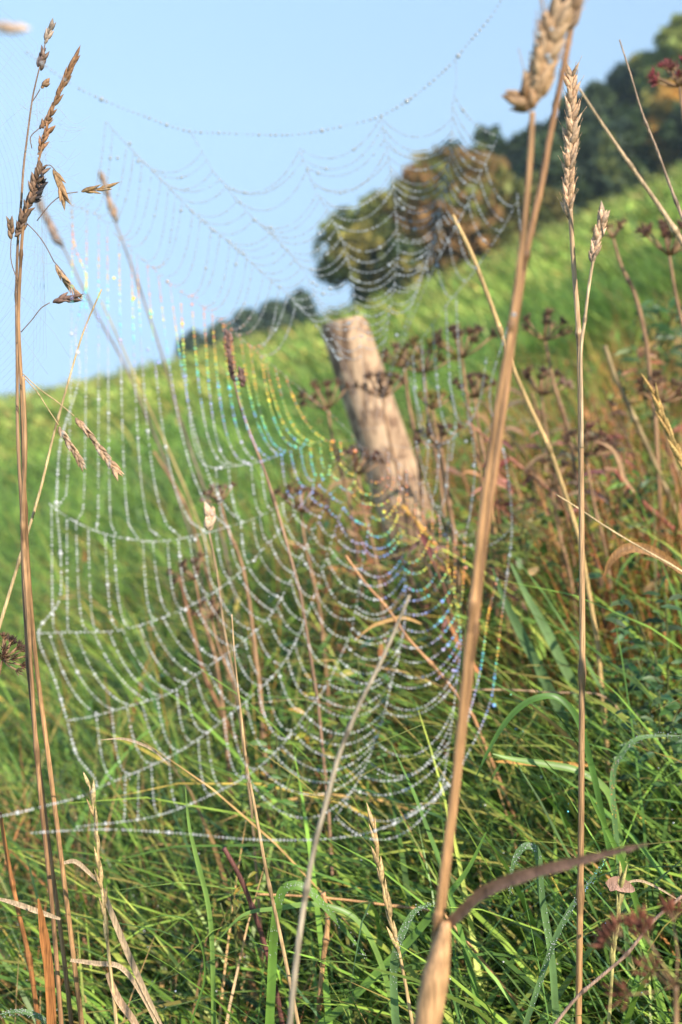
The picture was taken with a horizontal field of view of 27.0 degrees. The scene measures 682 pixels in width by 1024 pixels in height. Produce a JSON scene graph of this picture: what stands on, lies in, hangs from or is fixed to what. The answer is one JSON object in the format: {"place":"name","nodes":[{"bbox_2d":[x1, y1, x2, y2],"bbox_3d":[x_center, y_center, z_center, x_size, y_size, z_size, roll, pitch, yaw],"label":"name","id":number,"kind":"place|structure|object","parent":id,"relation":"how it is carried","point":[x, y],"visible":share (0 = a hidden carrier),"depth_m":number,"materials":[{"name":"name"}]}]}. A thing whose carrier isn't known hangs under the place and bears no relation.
{"place":"outdoors","nodes":[
{"label":"outdoors","id":0,"kind":"place"},
{"bbox_2d":[0,212,681,807],"bbox_3d":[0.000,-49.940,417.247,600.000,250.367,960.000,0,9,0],"label":"ground","id":1,"kind":"structure","parent":0,"point":[580,248],"depth_m":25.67,"materials":[{"name":"green plant"}]},
{"bbox_2d":[0,631,25,675],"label":"dead umbel","id":2,"kind":"object","parent":1,"relation":"on","point":[4,656],"visible":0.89,"depth_m":1.15,"materials":[{"name":"plant"}]},
{"bbox_2d":[0,812,40,1023],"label":"bare stalk","id":3,"kind":"object","parent":1,"relation":"on","point":[28,955],"visible":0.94,"depth_m":1.16,"materials":[{"name":"plant"}]},
{"bbox_2d":[14,18,73,1023],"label":"dry grass stalk","id":4,"kind":"object","parent":1,"relation":"on","point":[43,56],"visible":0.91,"depth_m":1.06,"materials":[{"name":"plant"}]},
{"bbox_2d":[37,899,55,1023],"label":"dead leaf","id":5,"kind":"object","parent":1,"relation":"on","point":[48,975],"visible":1,"depth_m":1.04,"materials":[{"name":"plant"}]},
{"bbox_2d":[0,289,101,628],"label":"dry grass stalk","id":6,"kind":"object","parent":1,"relation":"on","point":[29,526],"visible":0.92,"depth_m":1.13,"materials":[{"name":"plant"}]},
{"bbox_2d":[6,45,118,1023],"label":"dry grass stalk","id":7,"kind":"object","parent":1,"relation":"on","point":[37,183],"visible":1,"depth_m":1.03,"materials":[{"name":"plant"}]},
{"bbox_2d":[0,9,89,382],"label":"spider web","id":8,"kind":"object","parent":7,"relation":"attached to","point":[44,232],"visible":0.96,"depth_m":1.09,"materials":[{"name":"fabric"}]},
{"bbox_2d":[20,374,123,1023],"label":"dry grass stalk","id":9,"kind":"object","parent":1,"relation":"on","point":[114,467],"visible":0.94,"depth_m":1.05,"materials":[{"name":"plant"}]},
{"bbox_2d":[64,772,161,1023],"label":"rye grass","id":10,"kind":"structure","parent":1,"relation":"on","point":[141,988],"depth_m":1.06,"materials":[{"name":"plant"}]},
{"bbox_2d":[33,191,216,731],"bbox_3d":[-0.438,-0.023,2.931,0.366,1.284,0.017,0,9,0],"label":"dry grass stalk","id":11,"kind":"object","parent":1,"relation":"on","point":[51,227],"visible":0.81,"depth_m":2.88,"materials":[{"name":"plant"}]},
{"bbox_2d":[100,301,239,693],"bbox_3d":[-0.305,0.124,2.649,0.260,1.026,0.006,0,9,0],"label":"dry grass stalk","id":12,"kind":"object","parent":1,"relation":"on","point":[189,499],"visible":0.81,"depth_m":2.62,"materials":[{"name":"plant"}]},
{"bbox_2d":[98,171,248,721],"bbox_3d":[-0.335,-0.052,2.927,0.295,1.274,0.016,0,9,0],"label":"dry grass stalk","id":13,"kind":"object","parent":1,"relation":"on","point":[110,204],"visible":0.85,"depth_m":2.89,"materials":[{"name":"plant"}]},
{"bbox_2d":[153,451,238,778],"bbox_3d":[-0.267,0.261,2.670,0.158,0.757,0.009,0,9,0],"label":"bare stalk","id":14,"kind":"object","parent":1,"relation":"on","point":[206,570],"visible":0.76,"depth_m":2.64,"materials":[{"name":"plant"}]},
{"bbox_2d":[185,787,215,1023],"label":"grass blade","id":15,"kind":"object","parent":1,"relation":"on","point":[210,926],"depth_m":1.18,"materials":[{"name":"green plant"}]},
{"bbox_2d":[166,551,238,880],"bbox_3d":[-0.194,0.377,1.981,0.089,0.653,0.066,-6,10,-34],"label":"dead umbel","id":16,"kind":"object","parent":1,"relation":"on","point":[192,577],"visible":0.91,"depth_m":1.95,"materials":[{"name":"plant"}]},
{"bbox_2d":[177,576,252,778],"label":"bare stalk","id":17,"kind":"object","parent":1,"relation":"on","point":[209,687],"visible":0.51,"depth_m":2.26,"materials":[{"name":"plant"}]},
{"bbox_2d":[190,598,256,841],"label":"dead umbel","id":18,"kind":"object","parent":1,"relation":"on","point":[211,615],"visible":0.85,"depth_m":1.85,"materials":[{"name":"plant"}]},
{"bbox_2d":[203,503,265,1023],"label":"dry flower","id":19,"kind":"object","parent":1,"relation":"on","point":[209,521],"visible":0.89,"depth_m":1.39,"materials":[{"name":"plant"}]},
{"bbox_2d":[199,481,272,870],"bbox_3d":[-0.135,0.333,1.865,0.092,0.752,0.045,3,9,16],"label":"dead umbel","id":20,"kind":"object","parent":1,"relation":"on","point":[248,597],"visible":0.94,"depth_m":1.84,"materials":[{"name":"plant"}]},
{"bbox_2d":[216,871,256,1021],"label":"leafy herb","id":21,"kind":"object","parent":1,"relation":"on","point":[234,902],"visible":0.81,"depth_m":1.27,"materials":[{"name":"green plant"}]},
{"bbox_2d":[230,306,266,339],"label":"distant tree","id":22,"kind":"object","parent":1,"relation":"on","point":[243,317],"visible":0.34,"depth_m":103.31,"materials":[{"name":"green plant"}]},
{"bbox_2d":[222,847,284,1023],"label":"bare stalk","id":23,"kind":"object","parent":1,"relation":"on","point":[252,906],"visible":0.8,"depth_m":1.22,"materials":[{"name":"plant"}]},
{"bbox_2d":[231,614,299,1023],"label":"bare stalk","id":24,"kind":"object","parent":1,"relation":"on","point":[269,887],"visible":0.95,"depth_m":1.03,"materials":[{"name":"plant"}]},
{"bbox_2d":[235,716,306,969],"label":"leafy herb","id":25,"kind":"object","parent":1,"relation":"on","point":[269,784],"visible":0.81,"depth_m":1.52,"materials":[{"name":"green plant"}]},
{"bbox_2d":[256,298,300,333],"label":"distant tree","id":26,"kind":"object","parent":1,"relation":"on","point":[267,317],"visible":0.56,"depth_m":103.20,"materials":[{"name":"green plant"}]},
{"bbox_2d":[223,327,337,972],"bbox_3d":[-0.061,0.260,1.556,0.125,0.916,0.011,0,9,0],"label":"dry grass stalk","id":27,"kind":"object","parent":1,"relation":"on","point":[241,376],"visible":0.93,"depth_m":1.52,"materials":[{"name":"plant"}]},
{"bbox_2d":[281,286,319,327],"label":"distant tree","id":28,"kind":"object","parent":1,"relation":"on","point":[303,294],"visible":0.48,"depth_m":103.18,"materials":[{"name":"green plant"}]},
{"bbox_2d":[273,482,334,793],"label":"dead umbel","id":29,"kind":"object","parent":1,"relation":"on","point":[302,509],"visible":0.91,"depth_m":2.03,"materials":[{"name":"plant"}]},
{"bbox_2d":[217,901,391,1019],"bbox_3d":[-0.008,0.518,1.171,0.183,0.415,0.003,0,9,0],"label":"grass blade","id":30,"kind":"object","parent":1,"relation":"on","point":[355,918],"depth_m":1.14,"materials":[{"name":"green plant"}]},
{"bbox_2d":[260,673,354,954],"bbox_3d":[-0.040,0.452,1.700,0.115,0.537,0.139,0,9,0],"label":"leafy herb","id":31,"kind":"object","parent":1,"relation":"on","point":[305,749],"visible":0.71,"depth_m":1.66,"materials":[{"name":"green plant"}]},
{"bbox_2d":[265,880,365,1023],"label":"grass blade","id":32,"kind":"object","parent":1,"relation":"on","point":[286,887],"depth_m":1.11,"materials":[{"name":"green plant"}]},
{"bbox_2d":[295,376,368,735],"bbox_3d":[-0.024,0.176,2.550,0.137,0.834,0.089,4,10,27],"label":"dead umbel","id":33,"kind":"object","parent":1,"relation":"on","point":[326,384],"visible":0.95,"depth_m":2.50,"materials":[{"name":"plant"}]},
{"bbox_2d":[0,329,681,1023],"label":"grass","id":34,"kind":"structure","parent":1,"relation":"on","point":[168,955],"depth_m":1.66,"materials":[{"name":"green plant"}]},
{"bbox_2d":[604,542,681,575],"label":"dead leaf","id":35,"kind":"object","parent":34,"relation":"on","point":[622,550],"visible":0.91,"depth_m":1.32,"materials":[{"name":"plant"}]},
{"bbox_2d":[0,160,681,485],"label":"grass","id":36,"kind":"structure","parent":1,"relation":"on","point":[549,249],"depth_m":25.00,"materials":[{"name":"green plant"}]},
{"bbox_2d":[0,256,681,955],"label":"undergrowth","id":37,"kind":"object","parent":1,"relation":"on","point":[544,652],"visible":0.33,"depth_m":2.45,"materials":[{"name":"green plant"}]},
{"bbox_2d":[304,544,384,722],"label":"leafy herb","id":38,"kind":"object","parent":1,"relation":"on","point":[354,586],"visible":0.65,"depth_m":2.45,"materials":[{"name":"green plant"}]},
{"bbox_2d":[287,595,410,1023],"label":"bare stalk","id":39,"kind":"object","parent":1,"relation":"on","point":[305,896],"visible":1,"depth_m":0.73,"materials":[{"name":"plant"}]},
{"bbox_2d":[334,443,392,742],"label":"dead umbel","id":40,"kind":"object","parent":1,"relation":"on","point":[366,455],"visible":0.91,"depth_m":2.22,"materials":[{"name":"plant"}]},
{"bbox_2d":[322,659,411,906],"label":"leafy herb","id":41,"kind":"object","parent":1,"relation":"on","point":[340,677],"visible":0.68,"depth_m":1.67,"materials":[{"name":"green plant"}]},
{"bbox_2d":[311,189,429,308],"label":"round bush","id":42,"kind":"object","parent":1,"relation":"on","point":[373,239],"visible":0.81,"depth_m":49.92,"materials":[{"name":"green plant"}]},
{"bbox_2d":[352,369,418,695],"bbox_3d":[0.076,0.130,2.653,0.116,0.791,0.099,-7,11,-37],"label":"dead umbel","id":43,"kind":"object","parent":1,"relation":"on","point":[380,391],"visible":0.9,"depth_m":2.60,"materials":[{"name":"plant"}]},
{"bbox_2d":[321,315,454,635],"bbox_3d":[0.156,0.021,3.141,0.399,0.903,0.135,0,9,0],"label":"fence post","id":44,"kind":"object","parent":1,"relation":"on","point":[372,438],"visible":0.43,"depth_m":3.06,"materials":[{"name":"brown wood"}]},
{"bbox_2d":[366,802,413,1023],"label":"rye grass","id":45,"kind":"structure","parent":1,"relation":"on","point":[385,892],"depth_m":1.06,"materials":[{"name":"plant"}]},
{"bbox_2d":[256,893,532,1023],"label":"bare stalk","id":46,"kind":"object","parent":1,"relation":"on","point":[412,908],"visible":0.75,"depth_m":1.21,"materials":[{"name":"plant"}]},
{"bbox_2d":[354,529,436,680],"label":"leafy herb","id":47,"kind":"object","parent":1,"relation":"on","point":[386,543],"visible":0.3,"depth_m":2.65,"materials":[{"name":"green plant"}]},
{"bbox_2d":[316,832,486,1023],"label":"grass blade","id":48,"kind":"object","parent":1,"relation":"on","point":[408,941],"depth_m":1.19,"materials":[{"name":"green plant"}]},
{"bbox_2d":[379,341,429,671],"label":"dead umbel","id":49,"kind":"object","parent":1,"relation":"on","point":[385,354],"visible":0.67,"depth_m":2.50,"materials":[{"name":"plant"}]},
{"bbox_2d":[390,902,434,1023],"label":"grass blade","id":50,"kind":"object","parent":1,"relation":"on","point":[404,928],"depth_m":1.06,"materials":[{"name":"green plant"}]},
{"bbox_2d":[389,333,461,698],"bbox_3d":[0.135,0.133,2.348,0.120,0.852,0.108,0,9,0],"label":"dead umbel","id":51,"kind":"object","parent":1,"relation":"on","point":[400,357],"visible":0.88,"depth_m":2.29,"materials":[{"name":"plant"}]},
{"bbox_2d":[416,388,460,691],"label":"dead umbel","id":52,"kind":"object","parent":1,"relation":"on","point":[433,405],"visible":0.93,"depth_m":2.21,"materials":[{"name":"plant"}]},
{"bbox_2d":[344,555,534,913],"bbox_3d":[0.123,0.341,1.570,0.239,0.598,0.005,0,9,0],"label":"bare stalk","id":53,"kind":"object","parent":1,"relation":"on","point":[413,644],"visible":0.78,"depth_m":1.54,"materials":[{"name":"plant"}]},
{"bbox_2d":[413,420,468,757],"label":"dead umbel","id":54,"kind":"object","parent":1,"relation":"on","point":[419,440],"visible":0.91,"depth_m":2.12,"materials":[{"name":"plant"}]},
{"bbox_2d":[418,497,490,603],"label":"leafy herb","id":55,"kind":"object","parent":1,"relation":"on","point":[464,511],"visible":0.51,"depth_m":2.32,"materials":[{"name":"green plant"}]},
{"bbox_2d":[371,144,543,279],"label":"round bush","id":56,"kind":"object","parent":1,"relation":"on","point":[498,174],"visible":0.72,"depth_m":50.41,"materials":[{"name":"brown plant"}]},
{"bbox_2d":[432,322,499,686],"bbox_3d":[0.191,0.112,2.333,0.096,0.841,0.112,8,12,44],"label":"dead umbel","id":57,"kind":"object","parent":1,"relation":"on","point":[438,339],"visible":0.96,"depth_m":2.29,"materials":[{"name":"plant"}]},
{"bbox_2d":[451,371,499,695],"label":"dead umbel","id":58,"kind":"object","parent":1,"relation":"on","point":[475,394],"visible":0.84,"depth_m":2.20,"materials":[{"name":"plant"}]},
{"bbox_2d":[467,123,509,180],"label":"broadleaf tree","id":59,"kind":"object","parent":1,"relation":"on","point":[483,138],"visible":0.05,"depth_m":77.13,"materials":[{"name":"green plant"}]},
{"bbox_2d":[462,457,514,701],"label":"withered weed","id":60,"kind":"object","parent":1,"relation":"on","point":[502,483],"visible":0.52,"depth_m":2.10,"materials":[{"name":"plant"}]},
{"bbox_2d":[443,0,583,918],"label":"dry grass stalk","id":61,"kind":"object","parent":1,"relation":"on","point":[526,258],"visible":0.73,"depth_m":0.68,"materials":[{"name":"plant"}]},
{"bbox_2d":[3,0,520,840],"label":"spider web","id":62,"kind":"object","parent":61,"relation":"hanging from","point":[267,228],"visible":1,"depth_m":0.72,"materials":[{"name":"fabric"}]},
{"bbox_2d":[486,503,558,756],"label":"leafy herb","id":63,"kind":"object","parent":1,"relation":"on","point":[539,522],"visible":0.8,"depth_m":2.03,"materials":[{"name":"green plant"}]},
{"bbox_2d":[503,121,544,173],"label":"broadleaf tree","id":64,"kind":"object","parent":1,"relation":"on","point":[518,145],"visible":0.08,"depth_m":76.05,"materials":[{"name":"green plant"}]},
{"bbox_2d":[451,214,610,826],"bbox_3d":[0.218,0.140,1.589,0.202,0.928,0.007,0,9,0],"label":"bare stalk","id":65,"kind":"object","parent":1,"relation":"on","point":[548,446],"visible":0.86,"depth_m":1.56,"materials":[{"name":"plant"}]},
{"bbox_2d":[414,0,648,1023],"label":"dry grass stalk","id":66,"kind":"object","parent":1,"relation":"on","point":[553,26],"visible":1,"depth_m":0.67,"materials":[{"name":"plant"}]},
{"bbox_2d":[508,842,559,1023],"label":"grass blade","id":67,"kind":"object","parent":1,"relation":"on","point":[523,847],"depth_m":1.08,"materials":[{"name":"green plant"}]},
{"bbox_2d":[508,170,567,249],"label":"round bush","id":68,"kind":"object","parent":1,"relation":"on","point":[551,204],"visible":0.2,"depth_m":52.40,"materials":[{"name":"green plant"}]},
{"bbox_2d":[492,568,592,823],"bbox_3d":[0.258,0.328,1.667,0.171,0.533,0.004,0,9,0],"label":"grass blade","id":69,"kind":"object","parent":1,"relation":"on","point":[529,650],"depth_m":1.64,"materials":[{"name":"green plant"}]},
{"bbox_2d":[521,364,573,620],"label":"dead umbel","id":70,"kind":"object","parent":1,"relation":"on","point":[541,391],"visible":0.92,"depth_m":2.30,"materials":[{"name":"plant"}]},
{"bbox_2d":[510,131,592,217],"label":"broadleaf tree","id":71,"kind":"object","parent":1,"relation":"on","point":[554,175],"visible":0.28,"depth_m":61.87,"materials":[{"name":"green plant"}]},
{"bbox_2d":[524,456,578,653],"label":"dead umbel","id":72,"kind":"object","parent":1,"relation":"on","point":[543,461],"visible":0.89,"depth_m":2.02,"materials":[{"name":"plant"}]},
{"bbox_2d":[521,393,586,672],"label":"withered weed","id":73,"kind":"object","parent":1,"relation":"on","point":[534,461],"visible":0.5,"depth_m":2.06,"materials":[{"name":"plant"}]},
{"bbox_2d":[520,307,588,654],"bbox_3d":[0.327,0.078,2.231,0.126,0.792,0.088,-7,11,-39],"label":"dead umbel","id":74,"kind":"object","parent":1,"relation":"on","point":[546,317],"visible":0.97,"depth_m":2.19,"materials":[{"name":"plant"}]},
{"bbox_2d":[476,693,640,1023],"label":"grass blade","id":75,"kind":"object","parent":1,"relation":"on","point":[567,704],"depth_m":1.19,"materials":[{"name":"green plant"}]},
{"bbox_2d":[523,858,607,1023],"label":"grass blade","id":76,"kind":"object","parent":1,"relation":"on","point":[564,919],"depth_m":1.04,"materials":[{"name":"green plant"}]},
{"bbox_2d":[510,563,630,824],"bbox_3d":[0.306,0.316,1.716,0.213,0.517,0.004,0,9,0],"label":"grass blade","id":77,"kind":"object","parent":1,"relation":"on","point":[560,659],"depth_m":1.69,"materials":[{"name":"green plant"}]},
{"bbox_2d":[493,753,648,1008],"bbox_3d":[0.219,0.429,1.278,0.173,0.440,0.003,0,9,0],"label":"grass blade","id":78,"kind":"object","parent":1,"relation":"on","point":[604,787],"depth_m":1.25,"materials":[{"name":"green plant"}]},
{"bbox_2d":[556,56,609,1023],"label":"dry grass stalk","id":79,"kind":"object","parent":1,"relation":"on","point":[570,133],"visible":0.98,"depth_m":0.97,"materials":[{"name":"plant"}]},
{"bbox_2d":[558,450,608,645],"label":"withered weed","id":80,"kind":"object","parent":1,"relation":"on","point":[567,454],"visible":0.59,"depth_m":2.08,"materials":[{"name":"plant"}]},
{"bbox_2d":[559,79,619,197],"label":"broadleaf tree","id":81,"kind":"object","parent":1,"relation":"on","point":[601,97],"visible":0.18,"depth_m":72.90,"materials":[{"name":"green plant"}]},
{"bbox_2d":[560,420,619,660],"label":"dead umbel","id":82,"kind":"object","parent":1,"relation":"on","point":[596,452],"visible":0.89,"depth_m":2.01,"materials":[{"name":"plant"}]},
{"bbox_2d":[558,121,635,209],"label":"broadleaf tree","id":83,"kind":"object","parent":1,"relation":"on","point":[607,172],"visible":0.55,"depth_m":63.40,"materials":[{"name":"green plant"}]},
{"bbox_2d":[574,512,646,695],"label":"leafy herb","id":84,"kind":"object","parent":1,"relation":"on","point":[593,526],"visible":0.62,"depth_m":2.03,"materials":[{"name":"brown plant"}]},
{"bbox_2d":[585,787,664,1023],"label":"grass blade","id":85,"kind":"object","parent":1,"relation":"on","point":[634,896],"depth_m":1.16,"materials":[{"name":"green plant"}]},
{"bbox_2d":[591,218,663,642],"bbox_3d":[0.426,0.011,2.134,0.124,0.888,0.060,-3,9,-18],"label":"dead umbel","id":86,"kind":"object","parent":1,"relation":"on","point":[612,235],"visible":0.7,"depth_m":2.09,"materials":[{"name":"plant"}]},
{"bbox_2d":[579,88,681,245],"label":"bare stalk","id":87,"kind":"object","parent":1,"relation":"on","point":[673,227],"visible":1,"depth_m":0.82,"materials":[{"name":"plant"}]},
{"bbox_2d":[597,634,665,788],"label":"leafy herb","id":88,"kind":"object","parent":1,"relation":"on","point":[616,673],"visible":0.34,"depth_m":1.65,"materials":[{"name":"green plant"}]},
{"bbox_2d":[587,894,681,1023],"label":"dead umbel","id":89,"kind":"object","parent":1,"relation":"on","point":[638,924],"visible":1,"depth_m":0.66,"materials":[{"name":"plant"}]},
{"bbox_2d":[606,105,662,198],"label":"broadleaf tree","id":90,"kind":"object","parent":1,"relation":"on","point":[631,133],"visible":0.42,"depth_m":65.78,"materials":[{"name":"green plant"}]},
{"bbox_2d":[596,447,673,664],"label":"leafy herb","id":91,"kind":"object","parent":1,"relation":"on","point":[646,483],"visible":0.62,"depth_m":2.12,"materials":[{"name":"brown plant"}]},
{"bbox_2d":[614,49,659,117],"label":"broadleaf tree","id":92,"kind":"object","parent":1,"relation":"on","point":[635,61],"visible":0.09,"depth_m":77.05,"materials":[{"name":"green plant"}]},
{"bbox_2d":[606,861,675,1023],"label":"plant stem","id":93,"kind":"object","parent":1,"relation":"on","point":[620,884],"depth_m":1.05,"materials":[{"name":"plant"}]},
{"bbox_2d":[610,342,673,535],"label":"leafy herb","id":94,"kind":"object","parent":1,"relation":"on","point":[653,349],"visible":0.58,"depth_m":2.40,"materials":[{"name":"brown plant"}]},
{"bbox_2d":[603,591,681,892],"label":"leafy herb","id":95,"kind":"object","parent":1,"relation":"on","point":[650,679],"visible":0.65,"depth_m":1.53,"materials":[{"name":"green plant"}]},
{"bbox_2d":[603,345,681,524],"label":"bare stalk","id":96,"kind":"object","parent":1,"relation":"on","point":[665,487],"visible":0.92,"depth_m":2.10,"materials":[{"name":"plant"}]},
{"bbox_2d":[609,684,681,913],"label":"leafy herb","id":97,"kind":"object","parent":1,"relation":"on","point":[670,708],"visible":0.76,"depth_m":1.40,"materials":[{"name":"green plant"}]},
{"bbox_2d":[610,732,681,1019],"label":"grass blade","id":98,"kind":"object","parent":1,"relation":"on","point":[624,750],"depth_m":1.20,"materials":[{"name":"green plant"}]},
{"bbox_2d":[619,299,681,492],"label":"leafy herb","id":99,"kind":"object","parent":1,"relation":"on","point":[665,329],"visible":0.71,"depth_m":2.58,"materials":[{"name":"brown plant"}]},
{"bbox_2d":[633,217,681,325],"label":"dead umbel","id":100,"kind":"object","parent":1,"relation":"on","point":[664,228],"visible":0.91,"depth_m":1.96,"materials":[{"name":"plant"}]},
{"bbox_2d":[634,369,681,489],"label":"dead umbel","id":101,"kind":"object","parent":1,"relation":"on","point":[656,373],"visible":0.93,"depth_m":2.09,"materials":[{"name":"plant"}]},
{"bbox_2d":[635,12,681,110],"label":"broadleaf tree","id":102,"kind":"object","parent":1,"relation":"on","point":[668,37],"visible":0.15,"depth_m":74.57,"materials":[{"name":"green plant"}]},
{"bbox_2d":[641,373,681,469],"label":"rye grass","id":103,"kind":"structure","parent":1,"relation":"on","point":[667,428],"depth_m":1.35,"materials":[{"name":"plant"}]},
{"bbox_2d":[643,78,681,176],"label":"broadleaf tree","id":104,"kind":"object","parent":1,"relation":"on","point":[659,106],"visible":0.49,"depth_m":65.40,"materials":[{"name":"green plant"}]},
{"bbox_2d":[645,55,681,114],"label":"dead umbel","id":105,"kind":"object","parent":1,"relation":"on","point":[668,64],"visible":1,"depth_m":1.64,"materials":[{"name":"plant"}]},
{"bbox_2d":[654,99,681,167],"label":"broadleaf tree","id":106,"kind":"object","parent":1,"relation":"on","point":[669,133],"visible":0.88,"depth_m":64.47,"materials":[{"name":"green plant"}]},
{"bbox_2d":[0,0,681,400],"label":"sky","id":107,"kind":"structure","parent":0,"point":[241,67],"materials":[{"name":"blue"}]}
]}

